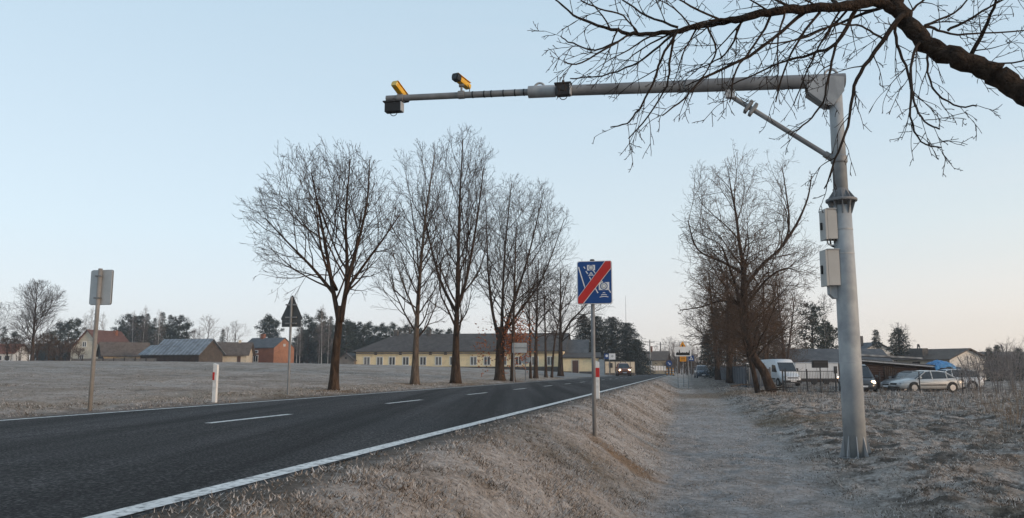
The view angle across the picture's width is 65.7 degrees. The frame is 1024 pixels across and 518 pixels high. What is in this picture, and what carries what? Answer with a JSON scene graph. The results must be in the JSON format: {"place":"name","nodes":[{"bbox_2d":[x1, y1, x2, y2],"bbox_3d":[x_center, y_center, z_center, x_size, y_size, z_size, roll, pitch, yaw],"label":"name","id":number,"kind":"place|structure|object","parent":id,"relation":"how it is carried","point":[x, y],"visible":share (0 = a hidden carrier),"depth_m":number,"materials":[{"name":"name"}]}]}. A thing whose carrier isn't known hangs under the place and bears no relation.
{"place":"outdoors","nodes":[
{"label":"outdoors","id":0,"kind":"place"},
{"bbox_2d":[0,368,675,517],"bbox_3d":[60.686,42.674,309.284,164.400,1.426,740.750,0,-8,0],"label":"road","id":1,"kind":"structure","parent":0,"point":[77,465],"depth_m":7.86,"materials":[{"name":"asphalt"}]},
{"bbox_2d":[0,376,607,420],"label":"edge line marking","id":2,"kind":"object","parent":1,"relation":"on","point":[221,404],"visible":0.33,"depth_m":14.77,"materials":[{"name":"paint"}]},
{"bbox_2d":[84,375,665,517],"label":"edge line marking","id":3,"kind":"object","parent":1,"relation":"on","point":[117,513],"visible":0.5,"depth_m":5.08,"materials":[{"name":"paint"}]},
{"bbox_2d":[615,363,631,375],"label":"oncoming car","id":4,"kind":"object","parent":1,"relation":"on","point":[622,368],"visible":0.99,"depth_m":105.39,"materials":[{"name":"red paint"}]},
{"bbox_2d":[0,360,1023,517],"bbox_3d":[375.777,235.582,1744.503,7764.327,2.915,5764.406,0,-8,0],"label":"ground","id":5,"kind":"structure","parent":0,"point":[771,485],"depth_m":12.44,"materials":[{"name":"plant"}]},
{"bbox_2d":[0,336,18,360],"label":"bare bush","id":6,"kind":"object","parent":5,"relation":"on","point":[7,346],"visible":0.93,"depth_m":120.94,"materials":[{"name":"brown plant"}]},
{"bbox_2d":[0,344,30,360],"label":"red roofed house","id":7,"kind":"structure","parent":5,"relation":"on","point":[13,357],"depth_m":133.40,"materials":[{"name":"white paint"}]},
{"bbox_2d":[9,337,29,360],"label":"bare bush","id":8,"kind":"object","parent":5,"relation":"on","point":[21,343],"visible":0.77,"depth_m":120.22,"materials":[{"name":"brown plant"}]},
{"bbox_2d":[22,333,49,360],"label":"bare bush","id":9,"kind":"object","parent":5,"relation":"on","point":[38,340],"visible":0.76,"depth_m":121.14,"materials":[{"name":"brown plant"}]},
{"bbox_2d":[4,279,68,360],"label":"bare tree","id":10,"kind":"object","parent":5,"relation":"on","point":[41,308],"visible":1,"depth_m":117.55,"materials":[{"name":"brown plant"}]},
{"bbox_2d":[35,332,61,360],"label":"bare bush","id":11,"kind":"object","parent":5,"relation":"on","point":[49,346],"visible":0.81,"depth_m":123.07,"materials":[{"name":"brown plant"}]},
{"bbox_2d":[52,317,79,360],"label":"pine tree","id":12,"kind":"object","parent":5,"relation":"on","point":[69,328],"visible":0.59,"depth_m":167.78,"materials":[{"name":"green plant"}]},
{"bbox_2d":[64,339,81,360],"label":"bare bush","id":13,"kind":"object","parent":5,"relation":"on","point":[71,345],"visible":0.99,"depth_m":127.26,"materials":[{"name":"brown plant"}]},
{"bbox_2d":[68,329,127,360],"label":"white house","id":14,"kind":"structure","parent":5,"relation":"on","point":[86,338],"depth_m":149.36,"materials":[{"name":"beige paint"}]},
{"bbox_2d":[87,268,113,410],"bbox_3d":[-6.903,1.473,13.159,0.419,2.645,0.102,-2,-8,12],"label":"road sign back","id":15,"kind":"object","parent":5,"relation":"on","point":[101,287],"visible":0.95,"depth_m":13.26,"materials":[{"name":"grey metal"}]},
{"bbox_2d":[71,357,157,361],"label":"board fence","id":16,"kind":"object","parent":5,"relation":"on","point":[146,359],"visible":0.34,"depth_m":124.58,"materials":[{"name":"wood"}]},
{"bbox_2d":[96,342,149,358],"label":"brown roofed barn","id":17,"kind":"structure","parent":5,"relation":"on","point":[107,350],"depth_m":138.40,"materials":[{"name":"beige paint"}]},
{"bbox_2d":[126,314,151,344],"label":"pine tree","id":18,"kind":"object","parent":5,"relation":"on","point":[139,321],"visible":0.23,"depth_m":183.46,"materials":[{"name":"green plant"}]},
{"bbox_2d":[134,307,151,342],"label":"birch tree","id":19,"kind":"object","parent":5,"relation":"on","point":[146,314],"visible":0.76,"depth_m":159.06,"materials":[{"name":"brown plant"}]},
{"bbox_2d":[138,345,157,357],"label":"metal shed","id":20,"kind":"structure","parent":5,"relation":"on","point":[146,352],"depth_m":132.87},
{"bbox_2d":[150,312,170,344],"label":"pine tree","id":21,"kind":"object","parent":5,"relation":"on","point":[163,327],"visible":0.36,"depth_m":164.86,"materials":[{"name":"green plant"}]},
{"bbox_2d":[168,314,193,338],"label":"pine tree","id":22,"kind":"object","parent":5,"relation":"on","point":[180,320],"visible":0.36,"depth_m":184.09,"materials":[{"name":"green plant"}]},
{"bbox_2d":[178,322,193,338],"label":"pine tree","id":23,"kind":"object","parent":5,"relation":"on","point":[187,328],"visible":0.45,"depth_m":174.44,"materials":[{"name":"green plant"}]},
{"bbox_2d":[149,339,225,361],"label":"metal roofed barn","id":24,"kind":"structure","parent":5,"relation":"on","point":[190,350],"depth_m":127.16,"materials":[{"name":"metal"}]},
{"bbox_2d":[199,314,221,341],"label":"bare tree","id":25,"kind":"object","parent":5,"relation":"on","point":[209,322],"visible":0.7,"depth_m":149.55,"materials":[{"name":"brown plant"}]},
{"bbox_2d":[212,363,218,402],"bbox_3d":[-6.191,2.681,16.546,0.092,1.005,0.084,-2,-8,12],"label":"roadside marker post","id":26,"kind":"object","parent":5,"relation":"on","point":[215,382],"visible":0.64,"depth_m":16.53,"materials":[{"name":"plastic"}]},
{"bbox_2d":[217,340,255,362],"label":"cream outbuilding","id":27,"kind":"structure","parent":5,"relation":"on","point":[239,351],"depth_m":134.62,"materials":[{"name":"paint"}]},
{"bbox_2d":[254,316,276,337],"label":"pine tree","id":28,"kind":"object","parent":5,"relation":"on","point":[263,323],"visible":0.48,"depth_m":172.73,"materials":[{"name":"green plant"}]},
{"bbox_2d":[262,313,278,337],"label":"pine tree","id":29,"kind":"object","parent":5,"relation":"on","point":[271,322],"visible":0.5,"depth_m":173.25,"materials":[{"name":"green plant"}]},
{"bbox_2d":[248,334,294,362],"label":"brick house","id":30,"kind":"structure","parent":5,"relation":"on","point":[271,350],"depth_m":139.76,"materials":[{"name":"brick"}]},
{"bbox_2d":[281,295,301,394],"bbox_3d":[-5.605,2.314,20.032,0.598,2.806,0.091,-2,-8,12],"label":"triangular sign back","id":31,"kind":"object","parent":5,"relation":"on","point":[291,317],"visible":0.92,"depth_m":20.13,"materials":[{"name":"grey metal"}]},
{"bbox_2d":[295,329,315,362],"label":"pine tree","id":32,"kind":"object","parent":5,"relation":"on","point":[303,356],"visible":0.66,"depth_m":167.61,"materials":[{"name":"green plant"}]},
{"bbox_2d":[293,314,320,362],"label":"pine tree","id":33,"kind":"object","parent":5,"relation":"on","point":[309,321],"visible":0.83,"depth_m":167.08,"materials":[{"name":"green plant"}]},
{"bbox_2d":[310,306,329,363],"bbox_3d":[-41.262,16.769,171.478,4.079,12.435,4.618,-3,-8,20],"label":"pine tree","id":34,"kind":"object","parent":5,"relation":"on","point":[319,317],"visible":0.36,"depth_m":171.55,"materials":[{"name":"green plant"}]},
{"bbox_2d":[232,136,412,389],"bbox_3d":[-6.004,0.093,24.939,5.803,8.127,5.170,0,-8,0],"label":"bare tree","id":35,"kind":"object","parent":5,"relation":"on","point":[339,311],"visible":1,"depth_m":24.79,"materials":[{"name":"brown plant"}]},
{"bbox_2d":[316,316,334,363],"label":"pine tree","id":36,"kind":"object","parent":5,"relation":"on","point":[328,334],"visible":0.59,"depth_m":164.05,"materials":[{"name":"green plant"}]},
{"bbox_2d":[339,353,356,363],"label":"shed","id":37,"kind":"structure","parent":5,"relation":"on","point":[347,358],"depth_m":120.59,"materials":[{"name":"grey"}]},
{"bbox_2d":[340,319,358,356],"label":"pine tree","id":38,"kind":"object","parent":5,"relation":"on","point":[346,326],"visible":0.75,"depth_m":164.08,"materials":[{"name":"green plant"}]},
{"bbox_2d":[341,321,361,353],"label":"pine tree","id":39,"kind":"object","parent":5,"relation":"on","point":[356,327],"visible":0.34,"depth_m":169.19,"materials":[{"name":"green plant"}]},
{"bbox_2d":[354,325,371,350],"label":"pine tree","id":40,"kind":"object","parent":5,"relation":"on","point":[363,343],"visible":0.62,"depth_m":167.84,"materials":[{"name":"green plant"}]},
{"bbox_2d":[365,138,466,384],"bbox_3d":[-4.301,0.047,36.127,4.704,11.396,4.546,0,-8,0],"label":"bare tree","id":41,"kind":"object","parent":5,"relation":"on","point":[414,378],"visible":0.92,"depth_m":36.01,"materials":[{"name":"brown plant"}]},
{"bbox_2d":[408,124,506,383],"bbox_3d":[-2.655,-0.381,39.306,5.199,13.069,4.557,0,-8,0],"label":"bare tree","id":42,"kind":"object","parent":5,"relation":"on","point":[455,376],"visible":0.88,"depth_m":39.15,"materials":[{"name":"brown plant"}]},
{"bbox_2d":[352,330,570,371],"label":"yellow building","id":43,"kind":"structure","parent":5,"relation":"on","point":[435,350],"depth_m":119.33,"materials":[{"name":"paint"}]},
{"bbox_2d":[443,172,578,380],"bbox_3d":[0.416,1.204,48.930,7.818,13.502,7.588,-5,-9,33],"label":"bare tree","id":44,"kind":"object","parent":5,"relation":"on","point":[501,346],"visible":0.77,"depth_m":48.62,"materials":[{"name":"brown plant"}]},
{"bbox_2d":[475,222,549,380],"bbox_3d":[-0.031,2.482,47.127,4.749,9.621,4.798,4,-8,-25],"label":"bare tree","id":45,"kind":"object","parent":5,"relation":"on","point":[513,321],"visible":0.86,"depth_m":47.12,"materials":[{"name":"brown plant"}]},
{"bbox_2d":[512,343,526,382],"bbox_3d":[0.424,6.079,45.408,0.840,2.554,0.083,-2,-8,12],"label":"road sign back","id":46,"kind":"object","parent":5,"relation":"on","point":[519,347],"visible":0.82,"depth_m":45.53,"materials":[{"name":"grey metal"}]},
{"bbox_2d":[505,253,554,378],"bbox_3d":[1.269,4.095,60.218,3.952,10.042,3.941,3,-8,-18],"label":"bare tree","id":47,"kind":"object","parent":5,"relation":"on","point":[530,362],"visible":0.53,"depth_m":60.04,"materials":[{"name":"brown plant"}]},
{"bbox_2d":[499,255,574,378],"bbox_3d":[1.818,4.666,64.115,5.905,10.039,6.203,-7,-11,43],"label":"bare tree","id":48,"kind":"object","parent":5,"relation":"on","point":[535,369],"visible":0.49,"depth_m":63.70,"materials":[{"name":"brown plant"}]},
{"bbox_2d":[532,270,560,377],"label":"bare tree","id":49,"kind":"object","parent":5,"relation":"on","point":[545,356],"visible":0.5,"depth_m":68.54,"materials":[{"name":"brown plant"}]},
{"bbox_2d":[531,273,571,377],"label":"bare tree","id":50,"kind":"object","parent":5,"relation":"on","point":[552,363],"visible":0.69,"depth_m":69.48,"materials":[{"name":"brown plant"}]},
{"bbox_2d":[523,264,610,375],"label":"bare tree","id":51,"kind":"object","parent":5,"relation":"on","point":[560,362],"visible":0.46,"depth_m":78.30,"materials":[{"name":"brown plant"}]},
{"bbox_2d":[532,372,612,378],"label":"forecourt","id":52,"kind":"structure","parent":5,"relation":"on","point":[571,375],"depth_m":88.09,"materials":[{"name":"asphalt"}]},
{"bbox_2d":[565,340,588,352],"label":"grey roofed shed","id":53,"kind":"structure","parent":5,"relation":"on","point":[577,346],"depth_m":118.03,"materials":[{"name":"beige paint"}]},
{"bbox_2d":[563,352,600,373],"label":"yellow wing","id":54,"kind":"structure","parent":5,"relation":"on","point":[577,362],"depth_m":113.05,"materials":[{"name":"paint"}]},
{"bbox_2d":[571,315,601,354],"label":"fir tree","id":55,"kind":"object","parent":5,"relation":"on","point":[582,336],"visible":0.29,"depth_m":131.14,"materials":[{"name":"green plant"}]},
{"bbox_2d":[577,259,612,436],"bbox_3d":[1.271,1.472,12.025,0.535,2.966,0.113,-2,-8,12],"label":"blue road sign","id":56,"kind":"object","parent":5,"relation":"on","point":[594,282],"visible":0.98,"depth_m":12.11,"materials":[{"name":"metal"}]},
{"bbox_2d":[596,361,599,398],"bbox_3d":[2.088,3.047,19.367,0.096,1.121,0.084,-2,-8,12],"label":"roadside marker post","id":57,"kind":"object","parent":5,"relation":"on","point":[597,381],"visible":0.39,"depth_m":19.34,"materials":[{"name":"plastic"}]},
{"bbox_2d":[584,315,622,361],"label":"fir tree","id":58,"kind":"object","parent":5,"relation":"on","point":[598,328],"visible":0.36,"depth_m":132.74,"materials":[{"name":"green plant"}]},
{"bbox_2d":[589,316,650,373],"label":"fir tree","id":59,"kind":"object","parent":5,"relation":"on","point":[614,326],"visible":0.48,"depth_m":136.48,"materials":[{"name":"green plant"}]},
{"bbox_2d":[605,361,635,375],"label":"cream wall","id":60,"kind":"structure","parent":5,"relation":"on","point":[613,365],"depth_m":115.39,"materials":[{"name":"beige paint"}]},
{"bbox_2d":[385,69,870,458],"bbox_3d":[1.780,0.025,14.722,8.759,6.996,0.558,-2,-8,13],"label":"camera gantry","id":61,"kind":"object","parent":5,"relation":"on","point":[843,199],"visible":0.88,"depth_m":13.90,"materials":[{"name":"metal"}]},
{"bbox_2d":[383,98,403,115],"bbox_3d":[-2.363,-3.027,15.867,0.400,0.358,0.200,-2,-8,12],"label":"infrared lamp","id":62,"kind":"object","parent":61,"relation":"hanging from","point":[392,106],"visible":1,"depth_m":15.80,"materials":[{"name":"black plastic"}]},
{"bbox_2d":[391,81,408,102],"bbox_3d":[-2.208,-3.336,15.916,0.216,0.376,0.515,-4,-9,26],"label":"traffic camera","id":63,"kind":"object","parent":61,"relation":"attached to","point":[398,88],"visible":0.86,"depth_m":15.84,"materials":[{"name":"yellow plastic"}]},
{"bbox_2d":[452,73,470,98],"bbox_3d":[-0.975,-3.381,15.667,0.212,0.452,0.527,-5,-9,31],"label":"traffic camera","id":64,"kind":"object","parent":61,"relation":"attached to","point":[461,80],"visible":1,"depth_m":15.61,"materials":[{"name":"yellow plastic"}]},
{"bbox_2d":[554,80,571,99],"bbox_3d":[0.972,-3.195,15.040,0.320,0.378,0.200,-2,-8,12],"label":"infrared lamp","id":65,"kind":"object","parent":61,"relation":"attached to","point":[565,93],"visible":0.91,"depth_m":14.97,"materials":[{"name":"black plastic"}]},
{"bbox_2d":[819,208,837,247],"bbox_3d":[5.538,-0.534,13.836,0.302,0.675,0.280,0,-8,0],"label":"control cabinet","id":66,"kind":"object","parent":61,"relation":"attached to","point":[828,224],"visible":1,"depth_m":13.73,"materials":[{"name":"grey plastic"}]},
{"bbox_2d":[819,248,840,298],"bbox_3d":[5.518,0.260,13.729,0.321,0.854,0.280,0,-8,0],"label":"control cabinet","id":67,"kind":"object","parent":61,"relation":"attached to","point":[830,270],"visible":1,"depth_m":13.64,"materials":[{"name":"grey plastic"}]},
{"bbox_2d":[615,322,656,374],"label":"fir tree","id":68,"kind":"object","parent":5,"relation":"on","point":[628,325],"visible":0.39,"depth_m":139.63,"materials":[{"name":"green plant"}]},
{"bbox_2d":[629,338,655,374],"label":"fir tree","id":69,"kind":"object","parent":5,"relation":"on","point":[649,363],"visible":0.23,"depth_m":142.11,"materials":[{"name":"green plant"}]},
{"bbox_2d":[642,346,670,373],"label":"brown house","id":70,"kind":"structure","parent":5,"relation":"on","point":[659,358],"depth_m":174.46,"materials":[{"name":"beige paint"}]},
{"bbox_2d":[674,347,690,387],"bbox_3d":[13.050,8.459,60.450,1.254,3.537,0.087,-1,-8,6],"label":"town sign","id":71,"kind":"object","parent":5,"relation":"on","point":[682,351],"visible":0.91,"depth_m":60.58,"materials":[{"name":"grey metal"}]},
{"bbox_2d":[694,365,709,377],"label":"parked car","id":72,"kind":"object","parent":5,"relation":"on","point":[698,368],"visible":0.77,"depth_m":109.89,"materials":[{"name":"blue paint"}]},
{"bbox_2d":[698,308,725,377],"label":"fir tree","id":73,"kind":"object","parent":5,"relation":"on","point":[712,374],"visible":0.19,"depth_m":99.15,"materials":[{"name":"green plant"}]},
{"bbox_2d":[678,261,751,379],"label":"bare tree","id":74,"kind":"object","parent":5,"relation":"on","point":[717,373],"visible":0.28,"depth_m":83.84,"materials":[{"name":"brown plant"}]},
{"bbox_2d":[713,366,746,387],"bbox_3d":[23.263,12.686,87.231,0.120,1.850,63.790,-2,-8,12],"label":"board fence","id":75,"kind":"object","parent":5,"relation":"on","point":[740,375],"visible":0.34,"depth_m":63.66,"materials":[{"name":"wood"}]},
{"bbox_2d":[693,253,770,382],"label":"bare tree","id":76,"kind":"object","parent":5,"relation":"on","point":[729,373],"visible":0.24,"depth_m":69.51,"materials":[{"name":"brown plant"}]},
{"bbox_2d":[714,313,749,371],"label":"fir tree","id":77,"kind":"object","parent":5,"relation":"on","point":[743,364],"visible":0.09,"depth_m":94.91,"materials":[{"name":"green plant"}]},
{"bbox_2d":[672,138,830,392],"bbox_3d":[13.481,0.644,45.749,8.751,14.105,7.149,0,-8,0],"label":"bare tree","id":78,"kind":"object","parent":5,"relation":"on","point":[742,302],"visible":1,"depth_m":45.28,"materials":[{"name":"brown plant"}]},
{"bbox_2d":[747,367,770,387],"bbox_3d":[18.167,8.819,58.143,0.100,1.750,4.007,-6,-10,39],"label":"return fence","id":79,"kind":"object","parent":5,"relation":"on","point":[750,381],"visible":0.4,"depth_m":57.72,"materials":[{"name":"grey metal"}]},
{"bbox_2d":[735,256,802,371],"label":"bare tree","id":80,"kind":"object","parent":5,"relation":"on","point":[765,355],"visible":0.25,"depth_m":79.36,"materials":[{"name":"brown plant"}]},
{"bbox_2d":[527,0,1023,212],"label":"bare tree","id":81,"kind":"object","parent":5,"relation":"on","point":[1006,81],"visible":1,"depth_m":7.24,"materials":[{"name":"brown plant"}]},
{"bbox_2d":[761,359,801,385],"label":"parked van","id":82,"kind":"object","parent":5,"relation":"on","point":[776,365],"visible":0.62,"depth_m":73.74,"materials":[{"name":"white paint"}]},
{"bbox_2d":[754,275,817,362],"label":"bare tree","id":83,"kind":"object","parent":5,"relation":"on","point":[795,335],"visible":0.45,"depth_m":91.41,"materials":[{"name":"brown plant"}]},
{"bbox_2d":[781,369,836,391],"bbox_3d":[18.714,7.783,49.403,3.770,1.845,0.070,0,-8,0],"label":"iron fence","id":84,"kind":"object","parent":5,"relation":"on","point":[784,384],"visible":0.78,"depth_m":49.42,"materials":[{"name":"metal"}]},
{"bbox_2d":[788,295,837,348],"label":"pine tree","id":85,"kind":"object","parent":5,"relation":"on","point":[816,329],"visible":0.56,"depth_m":103.19,"materials":[{"name":"green plant"}]},
{"bbox_2d":[794,363,838,384],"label":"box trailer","id":86,"kind":"object","parent":5,"relation":"on","point":[808,366],"visible":0.59,"depth_m":78.21,"materials":[{"name":"metal"}]},
{"bbox_2d":[811,360,827,392],"bbox_3d":[19.130,7.401,49.195,0.940,2.220,0.295,0,-8,0],"label":"sign","id":87,"kind":"object","parent":5,"relation":"on","point":[819,364],"visible":0.96,"depth_m":49.18,"materials":[{"name":"plastic"}]},
{"bbox_2d":[817,321,838,348],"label":"pine tree","id":88,"kind":"object","parent":5,"relation":"on","point":[833,331],"visible":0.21,"depth_m":107.09,"materials":[{"name":"green plant"}]},
{"bbox_2d":[775,349,893,381],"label":"grey roofed workshop","id":89,"kind":"structure","parent":5,"relation":"on","point":[831,355],"depth_m":92.80,"materials":[{"name":"stone"}]},
{"bbox_2d":[838,364,877,391],"bbox_3d":[23.203,8.040,53.401,2.180,1.887,4.732,-2,-8,14],"label":"parked car","id":90,"kind":"object","parent":5,"relation":"on","point":[869,382],"visible":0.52,"depth_m":51.62,"materials":[{"name":"paint"}]},
{"bbox_2d":[869,329,882,348],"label":"spruce tree","id":91,"kind":"object","parent":5,"relation":"on","point":[875,339],"visible":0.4,"depth_m":119.28,"materials":[{"name":"green plant"}]},
{"bbox_2d":[860,336,895,355],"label":"white gable house","id":92,"kind":"structure","parent":5,"relation":"on","point":[867,345],"depth_m":127.42,"materials":[{"name":"paint"}]},
{"bbox_2d":[883,328,910,361],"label":"spruce tree","id":93,"kind":"object","parent":5,"relation":"on","point":[897,345],"visible":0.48,"depth_m":111.14,"materials":[{"name":"green plant"}]},
{"bbox_2d":[881,371,931,390],"bbox_3d":[28.548,8.784,56.835,4.232,1.546,2.080,2,-8,-14],"label":"parked car","id":94,"kind":"object","parent":5,"relation":"on","point":[901,373],"visible":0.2,"depth_m":56.62,"materials":[{"name":"grey paint"}]},
{"bbox_2d":[861,354,958,389],"bbox_3d":[30.835,9.094,62.243,10.962,3.207,6.700,0,-8,0],"label":"carport","id":95,"kind":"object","parent":5,"relation":"on","point":[886,369],"depth_m":59.39,"materials":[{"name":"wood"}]},
{"bbox_2d":[884,367,896,379],"bbox_3d":[28.322,8.932,59.324,0.950,1.750,0.030,0,-8,0],"label":"door","id":96,"kind":"structure","parent":95,"relation":"in","point":[888,371],"depth_m":59.36,"materials":[{"name":"wood"}]},
{"bbox_2d":[926,360,955,369],"bbox_3d":[32.394,8.338,59.948,1.937,1.476,2.250,0,-8,0],"label":"tarpaulin","id":97,"kind":"object","parent":95,"relation":"on","point":[938,364],"visible":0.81,"depth_m":58.96,"materials":[{"name":"plastic"}]},
{"bbox_2d":[888,370,963,391],"bbox_3d":[27.798,8.237,53.378,4.632,1.487,2.100,1,-8,-6],"label":"parked car","id":98,"kind":"object","parent":5,"relation":"on","point":[943,380],"visible":0.85,"depth_m":52.61,"materials":[{"name":"silver metal"}]},
{"bbox_2d":[892,348,985,378],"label":"house","id":99,"kind":"structure","parent":5,"relation":"on","point":[927,355],"depth_m":104.50,"materials":[{"name":"beige paint"}]},
{"bbox_2d":[879,371,1010,393],"bbox_3d":[26.376,7.486,47.190,8.246,1.683,0.117,-3,-8,21],"label":"wire fence","id":100,"kind":"object","parent":5,"relation":"on","point":[919,382],"visible":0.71,"depth_m":47.85,"materials":[{"name":"metal"}]},
{"bbox_2d":[938,369,983,389],"bbox_3d":[31.803,8.793,57.844,4.232,1.547,2.080,-1,-8,6],"label":"parked car","id":101,"kind":"object","parent":5,"relation":"on","point":[972,378],"visible":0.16,"depth_m":56.94,"materials":[{"name":"silver metal"}]},
{"bbox_2d":[947,360,982,392],"bbox_3d":[28.487,7.388,49.642,1.973,2.210,2.272,5,-9,-35],"label":"frosted shrub","id":102,"kind":"object","parent":5,"relation":"on","point":[959,378],"visible":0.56,"depth_m":49.76,"materials":[{"name":"plant"}]},
{"bbox_2d":[952,349,1005,392],"bbox_3d":[26.705,6.583,45.666,2.636,2.732,2.770,0,-8,0],"label":"frosted shrub","id":103,"kind":"object","parent":5,"relation":"on","point":[969,369],"visible":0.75,"depth_m":45.57,"materials":[{"name":"plant"}]},
{"bbox_2d":[967,345,1017,393],"bbox_3d":[26.520,6.131,43.848,2.636,2.983,2.745,-4,-9,29],"label":"frosted shrub","id":104,"kind":"object","parent":5,"relation":"on","point":[994,371],"visible":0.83,"depth_m":43.75,"materials":[{"name":"plant"}]},
{"bbox_2d":[982,335,1023,394],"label":"frosted shrub","id":105,"kind":"object","parent":5,"relation":"on","point":[1008,361],"visible":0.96,"depth_m":40.83,"materials":[{"name":"plant"}]},
{"bbox_2d":[982,349,1023,390],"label":"frosted shrub","id":106,"kind":"object","parent":5,"relation":"on","point":[1015,370],"visible":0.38,"depth_m":49.50,"materials":[{"name":"plant"}]},
{"bbox_2d":[990,396,1019,429],"bbox_3d":[11.330,3.553,18.216,0.524,0.808,0.590,0,-8,0],"label":"dry weed","id":107,"kind":"object","parent":5,"relation":"on","point":[1005,414],"visible":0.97,"depth_m":18.19,"materials":[{"name":"plant"}]},
{"bbox_2d":[0,0,1023,365],"label":"sky","id":108,"kind":"structure","parent":0,"point":[131,131],"materials":[{"name":"blue"}]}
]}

